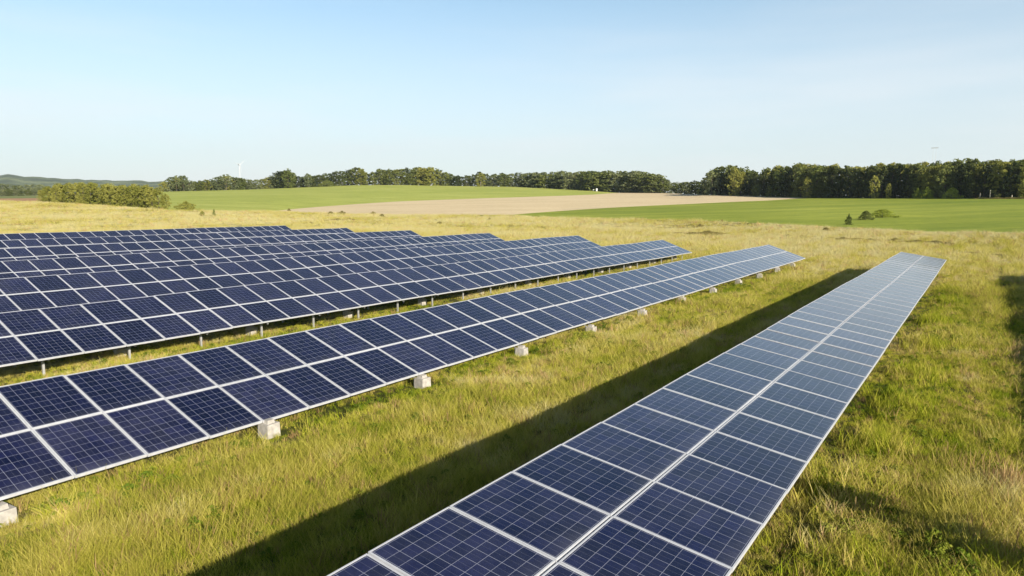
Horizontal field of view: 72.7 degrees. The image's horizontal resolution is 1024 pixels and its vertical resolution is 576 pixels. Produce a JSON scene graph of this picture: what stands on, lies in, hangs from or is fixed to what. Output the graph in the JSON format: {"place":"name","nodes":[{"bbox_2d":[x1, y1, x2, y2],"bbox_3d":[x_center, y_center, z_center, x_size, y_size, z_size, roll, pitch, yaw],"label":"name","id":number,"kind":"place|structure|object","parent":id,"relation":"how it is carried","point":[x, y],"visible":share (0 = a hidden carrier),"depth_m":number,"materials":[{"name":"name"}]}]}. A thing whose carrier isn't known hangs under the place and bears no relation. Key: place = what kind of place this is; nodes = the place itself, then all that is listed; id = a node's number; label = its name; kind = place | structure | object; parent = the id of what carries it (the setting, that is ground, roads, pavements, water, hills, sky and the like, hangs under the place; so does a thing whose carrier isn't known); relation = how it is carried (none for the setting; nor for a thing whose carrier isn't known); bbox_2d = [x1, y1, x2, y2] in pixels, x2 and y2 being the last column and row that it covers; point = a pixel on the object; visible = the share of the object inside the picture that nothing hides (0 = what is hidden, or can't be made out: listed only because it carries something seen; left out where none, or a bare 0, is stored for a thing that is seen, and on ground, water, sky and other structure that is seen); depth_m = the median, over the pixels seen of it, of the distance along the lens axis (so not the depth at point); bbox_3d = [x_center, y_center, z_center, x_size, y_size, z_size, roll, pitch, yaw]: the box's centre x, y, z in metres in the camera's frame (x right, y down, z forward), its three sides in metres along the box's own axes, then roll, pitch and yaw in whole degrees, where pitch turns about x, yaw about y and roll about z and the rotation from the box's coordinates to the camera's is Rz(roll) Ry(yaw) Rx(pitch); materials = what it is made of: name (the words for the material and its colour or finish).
{"place":"outdoors","nodes":[
{"label":"outdoors","id":0,"kind":"place"},
{"bbox_2d":[0,198,41,201],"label":"brown field","id":1,"kind":"structure","parent":0,"point":[21,199],"depth_m":223.79,"materials":[{"name":"soil"}]},
{"bbox_2d":[0,174,304,194],"bbox_3d":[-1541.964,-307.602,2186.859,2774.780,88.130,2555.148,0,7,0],"label":"hills","id":2,"kind":"structure","parent":0,"point":[9,179],"depth_m":1870.30,"materials":[{"name":"green plant"}]},
{"bbox_2d":[45,185,613,210],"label":"crop field","id":3,"kind":"structure","parent":0,"point":[276,199],"depth_m":322.67,"materials":[{"name":"green plant"}]},
{"bbox_2d":[42,186,53,201],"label":"broadleaf tree","id":4,"kind":"object","parent":3,"relation":"on","point":[45,198],"visible":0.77,"depth_m":168.83,"materials":[{"name":"green plant"}]},
{"bbox_2d":[48,185,60,201],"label":"broadleaf tree","id":5,"kind":"object","parent":3,"relation":"on","point":[54,196],"visible":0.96,"depth_m":165.22,"materials":[{"name":"green plant"}]},
{"bbox_2d":[72,182,90,203],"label":"broadleaf tree","id":6,"kind":"object","parent":3,"relation":"on","point":[78,187],"visible":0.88,"depth_m":159.88,"materials":[{"name":"green plant"}]},
{"bbox_2d":[81,182,99,203],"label":"broadleaf tree","id":7,"kind":"object","parent":3,"relation":"on","point":[88,188],"visible":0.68,"depth_m":160.10,"materials":[{"name":"green plant"}]},
{"bbox_2d":[86,184,107,204],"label":"broadleaf tree","id":8,"kind":"object","parent":3,"relation":"on","point":[95,188],"visible":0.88,"depth_m":155.47,"materials":[{"name":"green plant"}]},
{"bbox_2d":[101,184,114,205],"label":"broadleaf tree","id":9,"kind":"object","parent":3,"relation":"on","point":[108,186],"visible":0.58,"depth_m":153.60,"materials":[{"name":"green plant"}]},
{"bbox_2d":[105,185,122,205],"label":"broadleaf tree","id":10,"kind":"object","parent":3,"relation":"on","point":[114,191],"visible":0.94,"depth_m":150.81,"materials":[{"name":"green plant"}]},
{"bbox_2d":[115,185,129,205],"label":"broadleaf tree","id":11,"kind":"object","parent":3,"relation":"on","point":[122,189],"visible":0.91,"depth_m":150.91,"materials":[{"name":"green plant"}]},
{"bbox_2d":[122,186,137,206],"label":"broadleaf tree","id":12,"kind":"object","parent":3,"relation":"on","point":[128,188],"visible":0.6,"depth_m":150.89,"materials":[{"name":"green plant"}]},
{"bbox_2d":[128,185,147,207],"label":"broadleaf tree","id":13,"kind":"object","parent":3,"relation":"on","point":[137,187],"visible":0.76,"depth_m":147.44,"materials":[{"name":"green plant"}]},
{"bbox_2d":[135,186,152,207],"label":"broadleaf tree","id":14,"kind":"object","parent":3,"relation":"on","point":[141,189],"visible":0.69,"depth_m":146.63,"materials":[{"name":"green plant"}]},
{"bbox_2d":[143,187,160,207],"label":"broadleaf tree","id":15,"kind":"object","parent":3,"relation":"on","point":[150,194],"visible":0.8,"depth_m":142.06,"materials":[{"name":"green plant"}]},
{"bbox_2d":[152,187,165,208],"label":"broadleaf tree","id":16,"kind":"object","parent":3,"relation":"on","point":[157,191],"visible":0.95,"depth_m":141.68,"materials":[{"name":"green plant"}]},
{"bbox_2d":[173,201,197,209],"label":"shrub","id":17,"kind":"object","parent":3,"relation":"on","point":[185,204],"visible":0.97,"depth_m":144.00,"materials":[{"name":"green plant"}]},
{"bbox_2d":[271,171,289,187],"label":"broadleaf tree","id":18,"kind":"object","parent":3,"relation":"on","point":[275,179],"visible":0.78,"depth_m":462.44,"materials":[{"name":"green plant"}]},
{"bbox_2d":[280,168,296,187],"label":"broadleaf tree","id":19,"kind":"object","parent":3,"relation":"on","point":[291,180],"visible":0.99,"depth_m":460.37,"materials":[{"name":"green plant"}]},
{"bbox_2d":[329,171,343,185],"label":"broadleaf tree","id":20,"kind":"object","parent":3,"relation":"on","point":[335,174],"visible":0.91,"depth_m":477.75,"materials":[{"name":"green plant"}]},
{"bbox_2d":[354,168,368,184],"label":"broadleaf tree","id":21,"kind":"object","parent":3,"relation":"on","point":[361,174],"visible":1,"depth_m":479.23,"materials":[{"name":"green plant"}]},
{"bbox_2d":[391,169,408,184],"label":"broadleaf tree","id":22,"kind":"object","parent":3,"relation":"on","point":[398,175],"visible":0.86,"depth_m":487.56,"materials":[{"name":"green plant"}]},
{"bbox_2d":[403,169,421,184],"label":"broadleaf tree","id":23,"kind":"object","parent":3,"relation":"on","point":[407,178],"visible":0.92,"depth_m":486.17,"materials":[{"name":"green plant"}]},
{"bbox_2d":[424,167,438,185],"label":"broadleaf tree","id":24,"kind":"object","parent":3,"relation":"on","point":[429,173],"visible":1,"depth_m":480.79,"materials":[{"name":"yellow plant"}]},
{"bbox_2d":[525,172,542,187],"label":"broadleaf tree","id":25,"kind":"object","parent":3,"relation":"on","point":[533,174],"visible":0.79,"depth_m":466.83,"materials":[{"name":"green plant"}]},
{"bbox_2d":[559,172,576,189],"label":"broadleaf tree","id":26,"kind":"object","parent":3,"relation":"on","point":[565,180],"visible":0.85,"depth_m":446.23,"materials":[{"name":"green plant"}]},
{"bbox_2d":[582,172,598,190],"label":"broadleaf tree","id":27,"kind":"object","parent":3,"relation":"on","point":[588,176],"visible":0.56,"depth_m":432.77,"materials":[{"name":"green plant"}]},
{"bbox_2d":[586,173,603,190],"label":"broadleaf tree","id":28,"kind":"object","parent":3,"relation":"on","point":[598,176],"visible":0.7,"depth_m":428.75,"materials":[{"name":"green plant"}]},
{"bbox_2d":[0,195,863,197],"bbox_3d":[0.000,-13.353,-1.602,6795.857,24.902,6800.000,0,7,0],"label":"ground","id":29,"kind":"structure","parent":0,"point":[46,195],"depth_m":442.61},
{"bbox_2d":[211,177,225,189],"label":"broadleaf tree","id":30,"kind":"object","parent":29,"relation":"on","point":[216,184],"visible":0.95,"depth_m":444.00,"materials":[{"name":"green plant"}]},
{"bbox_2d":[382,169,396,184],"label":"broadleaf tree","id":31,"kind":"object","parent":29,"relation":"on","point":[387,181],"visible":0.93,"depth_m":488.19,"materials":[{"name":"green plant"}]},
{"bbox_2d":[412,167,431,184],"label":"broadleaf tree","id":32,"kind":"object","parent":29,"relation":"on","point":[422,170],"visible":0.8,"depth_m":484.49,"materials":[{"name":"green plant"}]},
{"bbox_2d":[497,174,514,186],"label":"broadleaf tree","id":33,"kind":"object","parent":29,"relation":"on","point":[506,182],"visible":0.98,"depth_m":478.83,"materials":[{"name":"green plant"}]},
{"bbox_2d":[534,174,554,188],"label":"broadleaf tree","id":34,"kind":"object","parent":29,"relation":"on","point":[545,179],"visible":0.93,"depth_m":458.47,"materials":[{"name":"green plant"}]},
{"bbox_2d":[550,171,572,189],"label":"broadleaf tree","id":35,"kind":"object","parent":29,"relation":"on","point":[556,179],"visible":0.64,"depth_m":452.55,"materials":[{"name":"green plant"}]},
{"bbox_2d":[600,172,619,191],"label":"broadleaf tree","id":36,"kind":"object","parent":29,"relation":"on","point":[605,177],"visible":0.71,"depth_m":424.44,"materials":[{"name":"green plant"}]},
{"bbox_2d":[600,172,622,192],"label":"broadleaf tree","id":37,"kind":"object","parent":29,"relation":"on","point":[613,183],"visible":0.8,"depth_m":421.58,"materials":[{"name":"green plant"}]},
{"bbox_2d":[620,170,645,192],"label":"broadleaf tree","id":38,"kind":"object","parent":29,"relation":"on","point":[632,172],"visible":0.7,"depth_m":409.89,"materials":[{"name":"green plant"}]},
{"bbox_2d":[625,173,651,192],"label":"broadleaf tree","id":39,"kind":"object","parent":29,"relation":"on","point":[641,176],"visible":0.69,"depth_m":406.27,"materials":[{"name":"green plant"}]},
{"bbox_2d":[641,174,661,192],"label":"broadleaf tree","id":40,"kind":"object","parent":29,"relation":"on","point":[657,179],"visible":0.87,"depth_m":397.93,"materials":[{"name":"green plant"}]},
{"bbox_2d":[646,174,667,192],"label":"broadleaf tree","id":41,"kind":"object","parent":29,"relation":"on","point":[660,176],"visible":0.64,"depth_m":397.06,"materials":[{"name":"green plant"}]},
{"bbox_2d":[656,178,670,192],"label":"broadleaf tree","id":42,"kind":"object","parent":29,"relation":"on","point":[665,189],"visible":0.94,"depth_m":392.95,"materials":[{"name":"green plant"}]},
{"bbox_2d":[682,180,700,193],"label":"broadleaf tree","id":43,"kind":"object","parent":29,"relation":"on","point":[693,186],"visible":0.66,"depth_m":363.38,"materials":[{"name":"green plant"}]},
{"bbox_2d":[722,166,739,195],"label":"broadleaf tree","id":44,"kind":"object","parent":29,"relation":"on","point":[724,182],"visible":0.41,"depth_m":302.36,"materials":[{"name":"green plant"}]},
{"bbox_2d":[741,175,753,195],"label":"broadleaf tree","id":45,"kind":"object","parent":29,"relation":"on","point":[748,187],"visible":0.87,"depth_m":293.50,"materials":[{"name":"green plant"}]},
{"bbox_2d":[757,172,769,195],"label":"broadleaf tree","id":46,"kind":"object","parent":29,"relation":"on","point":[762,179],"visible":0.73,"depth_m":286.44,"materials":[{"name":"green plant"}]},
{"bbox_2d":[773,167,793,196],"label":"broadleaf tree","id":47,"kind":"object","parent":29,"relation":"on","point":[783,182],"visible":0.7,"depth_m":273.64,"materials":[{"name":"green plant"}]},
{"bbox_2d":[785,166,802,196],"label":"broadleaf tree","id":48,"kind":"object","parent":29,"relation":"on","point":[792,171],"visible":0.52,"depth_m":271.42,"materials":[{"name":"green plant"}]},
{"bbox_2d":[795,167,816,197],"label":"broadleaf tree","id":49,"kind":"object","parent":29,"relation":"on","point":[808,171],"visible":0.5,"depth_m":262.90,"materials":[{"name":"green plant"}]},
{"bbox_2d":[834,168,849,197],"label":"broadleaf tree","id":50,"kind":"object","parent":29,"relation":"on","point":[838,180],"visible":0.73,"depth_m":247.45,"materials":[{"name":"green plant"}]},
{"bbox_2d":[838,166,859,197],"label":"broadleaf tree","id":51,"kind":"object","parent":29,"relation":"on","point":[847,181],"visible":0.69,"depth_m":243.51,"materials":[{"name":"green plant"}]},
{"bbox_2d":[852,168,872,197],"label":"broadleaf tree","id":52,"kind":"object","parent":29,"relation":"on","point":[863,175],"visible":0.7,"depth_m":235.70,"materials":[{"name":"green plant"}]},
{"bbox_2d":[858,165,882,197],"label":"broadleaf tree","id":53,"kind":"object","parent":29,"relation":"on","point":[868,171],"visible":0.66,"depth_m":233.61,"materials":[{"name":"green plant"}]},
{"bbox_2d":[873,166,891,197],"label":"broadleaf tree","id":54,"kind":"object","parent":29,"relation":"on","point":[883,179],"visible":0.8,"depth_m":229.07,"materials":[{"name":"green plant"}]},
{"bbox_2d":[883,165,901,197],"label":"broadleaf tree","id":55,"kind":"object","parent":29,"relation":"on","point":[890,167],"visible":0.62,"depth_m":229.40,"materials":[{"name":"green plant"}]},
{"bbox_2d":[891,164,907,197],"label":"broadleaf tree","id":56,"kind":"object","parent":29,"relation":"on","point":[899,178],"visible":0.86,"depth_m":226.68,"materials":[{"name":"green plant"}]},
{"bbox_2d":[899,168,913,197],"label":"broadleaf tree","id":57,"kind":"object","parent":29,"relation":"on","point":[907,170],"visible":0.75,"depth_m":223.86,"materials":[{"name":"green plant"}]},
{"bbox_2d":[893,163,920,197],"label":"broadleaf tree","id":58,"kind":"object","parent":29,"relation":"on","point":[908,167],"visible":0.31,"depth_m":226.86,"materials":[{"name":"green plant"}]},
{"bbox_2d":[911,166,932,194],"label":"broadleaf tree","id":59,"kind":"object","parent":29,"relation":"on","point":[918,174],"visible":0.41,"depth_m":219.35,"materials":[{"name":"green plant"}]},
{"bbox_2d":[915,166,944,197],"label":"broadleaf tree","id":60,"kind":"object","parent":29,"relation":"on","point":[927,183],"visible":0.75,"depth_m":215.17,"materials":[{"name":"green plant"}]},
{"bbox_2d":[924,165,948,197],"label":"broadleaf tree","id":61,"kind":"object","parent":29,"relation":"on","point":[937,170],"visible":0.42,"depth_m":213.96,"materials":[{"name":"green plant"}]},
{"bbox_2d":[942,166,961,197],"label":"broadleaf tree","id":62,"kind":"object","parent":29,"relation":"on","point":[955,170],"visible":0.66,"depth_m":209.12,"materials":[{"name":"green plant"}]},
{"bbox_2d":[952,163,968,196],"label":"broadleaf tree","id":63,"kind":"object","parent":29,"relation":"on","point":[963,165],"visible":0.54,"depth_m":208.05,"materials":[{"name":"green plant"}]},
{"bbox_2d":[965,163,989,197],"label":"broadleaf tree","id":64,"kind":"object","parent":29,"relation":"on","point":[978,169],"visible":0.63,"depth_m":203.78,"materials":[{"name":"green plant"}]},
{"bbox_2d":[978,165,991,196],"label":"broadleaf tree","id":65,"kind":"object","parent":29,"relation":"on","point":[984,178],"visible":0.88,"depth_m":201.21,"materials":[{"name":"green plant"}]},
{"bbox_2d":[984,163,1002,197],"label":"broadleaf tree","id":66,"kind":"object","parent":29,"relation":"on","point":[993,181],"visible":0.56,"depth_m":199.30,"materials":[{"name":"green plant"}]},
{"bbox_2d":[998,163,1020,197],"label":"broadleaf tree","id":67,"kind":"object","parent":29,"relation":"on","point":[1006,181],"visible":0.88,"depth_m":192.88,"materials":[{"name":"green plant"}]},
{"bbox_2d":[999,160,1023,196],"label":"broadleaf tree","id":68,"kind":"object","parent":29,"relation":"on","point":[1020,164],"visible":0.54,"depth_m":192.69,"materials":[{"name":"green plant"}]},
{"bbox_2d":[1014,166,1023,196],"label":"broadleaf tree","id":69,"kind":"object","parent":29,"relation":"on","point":[1021,185],"visible":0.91,"depth_m":189.03,"materials":[{"name":"green plant"}]},
{"bbox_2d":[0,200,1023,575],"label":"ground","id":70,"kind":"structure","parent":0,"point":[344,407],"depth_m":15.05,"materials":[{"name":"green plant"}]},
{"bbox_2d":[59,184,74,202],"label":"broadleaf tree","id":71,"kind":"object","parent":70,"relation":"on","point":[64,191],"visible":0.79,"depth_m":162.44,"materials":[{"name":"green plant"}]},
{"bbox_2d":[0,225,291,239],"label":"solar array","id":72,"kind":"object","parent":70,"relation":"on","point":[19,236],"visible":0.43,"depth_m":59.61,"materials":[{"name":"glass"}]},
{"bbox_2d":[0,228,352,248],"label":"solar array","id":73,"kind":"object","parent":70,"relation":"on","point":[20,243],"visible":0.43,"depth_m":52.74,"materials":[{"name":"glass"}]},
{"bbox_2d":[0,230,421,260],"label":"solar array","id":74,"kind":"object","parent":70,"relation":"on","point":[31,253],"visible":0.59,"depth_m":45.37,"materials":[{"name":"glass"}]},
{"bbox_2d":[0,233,504,278],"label":"solar array","id":75,"kind":"object","parent":70,"relation":"on","point":[44,267],"visible":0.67,"depth_m":38.03,"materials":[{"name":"glass"}]},
{"bbox_2d":[0,235,600,312],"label":"solar array","id":76,"kind":"object","parent":70,"relation":"on","point":[29,293],"visible":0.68,"depth_m":29.57,"materials":[{"name":"glass"}]},
{"bbox_2d":[0,240,691,374],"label":"solar array","id":77,"kind":"object","parent":70,"relation":"on","point":[47,334],"visible":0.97,"depth_m":22.25,"materials":[{"name":"glass"}]},
{"bbox_2d":[0,245,804,527],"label":"solar array","id":78,"kind":"object","parent":70,"relation":"on","point":[55,429],"visible":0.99,"depth_m":13.78,"materials":[{"name":"glass"}]},
{"bbox_2d":[327,252,945,575],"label":"solar array","id":79,"kind":"object","parent":70,"relation":"on","point":[697,471],"visible":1,"depth_m":7.73,"materials":[{"name":"glass"}]},
{"bbox_2d":[0,0,1023,193],"label":"sky","id":80,"kind":"structure","parent":0,"point":[680,91],"materials":[{"name":"blue"}]},
{"bbox_2d":[277,193,798,214],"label":"stubble field","id":81,"kind":"structure","parent":0,"point":[504,206],"depth_m":233.24,"materials":[{"name":"beige plant"}]},
{"bbox_2d":[701,171,720,194],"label":"broadleaf tree","id":82,"kind":"object","parent":81,"relation":"on","point":[709,183],"visible":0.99,"depth_m":308.24,"materials":[{"name":"green plant"}]},
{"bbox_2d":[725,167,742,195],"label":"broadleaf tree","id":83,"kind":"object","parent":81,"relation":"on","point":[734,181],"visible":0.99,"depth_m":294.61,"materials":[{"name":"green plant"}]},
{"bbox_2d":[735,171,747,195],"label":"broadleaf tree","id":84,"kind":"object","parent":81,"relation":"on","point":[742,179],"visible":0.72,"depth_m":295.88,"materials":[{"name":"green plant"}]},
{"bbox_2d":[768,166,788,196],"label":"broadleaf tree","id":85,"kind":"object","parent":81,"relation":"on","point":[777,181],"visible":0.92,"depth_m":274.97,"materials":[{"name":"green plant"}]},
{"bbox_2d":[791,166,808,197],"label":"broadleaf tree","id":86,"kind":"object","parent":81,"relation":"on","point":[797,179],"visible":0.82,"depth_m":264.81,"materials":[{"name":"green plant"}]},
{"bbox_2d":[507,198,1023,232],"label":"green field","id":87,"kind":"structure","parent":0,"point":[952,214],"depth_m":141.73,"materials":[{"name":"green plant"}]},
{"bbox_2d":[800,177,812,197],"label":"broadleaf tree","id":88,"kind":"object","parent":87,"relation":"on","point":[807,185],"visible":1,"depth_m":256.28,"materials":[{"name":"green plant"}]},
{"bbox_2d":[808,165,824,197],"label":"broadleaf tree","id":89,"kind":"object","parent":87,"relation":"on","point":[813,176],"visible":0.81,"depth_m":256.05,"materials":[{"name":"green plant"}]},
{"bbox_2d":[813,169,835,197],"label":"broadleaf tree","id":90,"kind":"object","parent":87,"relation":"on","point":[821,179],"visible":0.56,"depth_m":252.71,"materials":[{"name":"green plant"}]},
{"bbox_2d":[820,165,843,197],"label":"broadleaf tree","id":91,"kind":"object","parent":87,"relation":"on","point":[834,170],"visible":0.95,"depth_m":249.56,"materials":[{"name":"green plant"}]},
{"bbox_2d":[850,168,864,197],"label":"broadleaf tree","id":92,"kind":"object","parent":87,"relation":"on","point":[857,172],"visible":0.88,"depth_m":238.44,"materials":[{"name":"green plant"}]},
{"bbox_2d":[868,176,880,197],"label":"broadleaf tree","id":93,"kind":"object","parent":87,"relation":"on","point":[877,182],"visible":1,"depth_m":228.84,"materials":[{"name":"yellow plant"}]},
{"bbox_2d":[871,209,899,217],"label":"shrub","id":94,"kind":"object","parent":87,"relation":"on","point":[881,213],"visible":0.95,"depth_m":117.09,"materials":[{"name":"green plant"}]},
{"bbox_2d":[905,164,922,197],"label":"broadleaf tree","id":95,"kind":"object","parent":87,"relation":"on","point":[915,168],"visible":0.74,"depth_m":220.82,"materials":[{"name":"green plant"}]},
{"bbox_2d":[916,186,937,197],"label":"shrub","id":96,"kind":"object","parent":87,"relation":"on","point":[928,194],"visible":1,"depth_m":212.51,"materials":[{"name":"green plant"}]},
{"bbox_2d":[933,163,955,197],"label":"broadleaf tree","id":97,"kind":"object","parent":87,"relation":"on","point":[944,168],"visible":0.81,"depth_m":210.08,"materials":[{"name":"green plant"}]},
{"bbox_2d":[943,187,963,198],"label":"shrub","id":98,"kind":"object","parent":87,"relation":"on","point":[950,192],"visible":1,"depth_m":206.02,"materials":[{"name":"green plant"}]},
{"bbox_2d":[960,163,982,197],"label":"broadleaf tree","id":99,"kind":"object","parent":87,"relation":"on","point":[969,167],"visible":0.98,"depth_m":204.06,"materials":[{"name":"green plant"}]},
{"bbox_2d":[982,162,1017,197],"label":"broadleaf tree","id":100,"kind":"object","parent":87,"relation":"on","point":[1003,165],"visible":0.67,"depth_m":195.69,"materials":[{"name":"green plant"}]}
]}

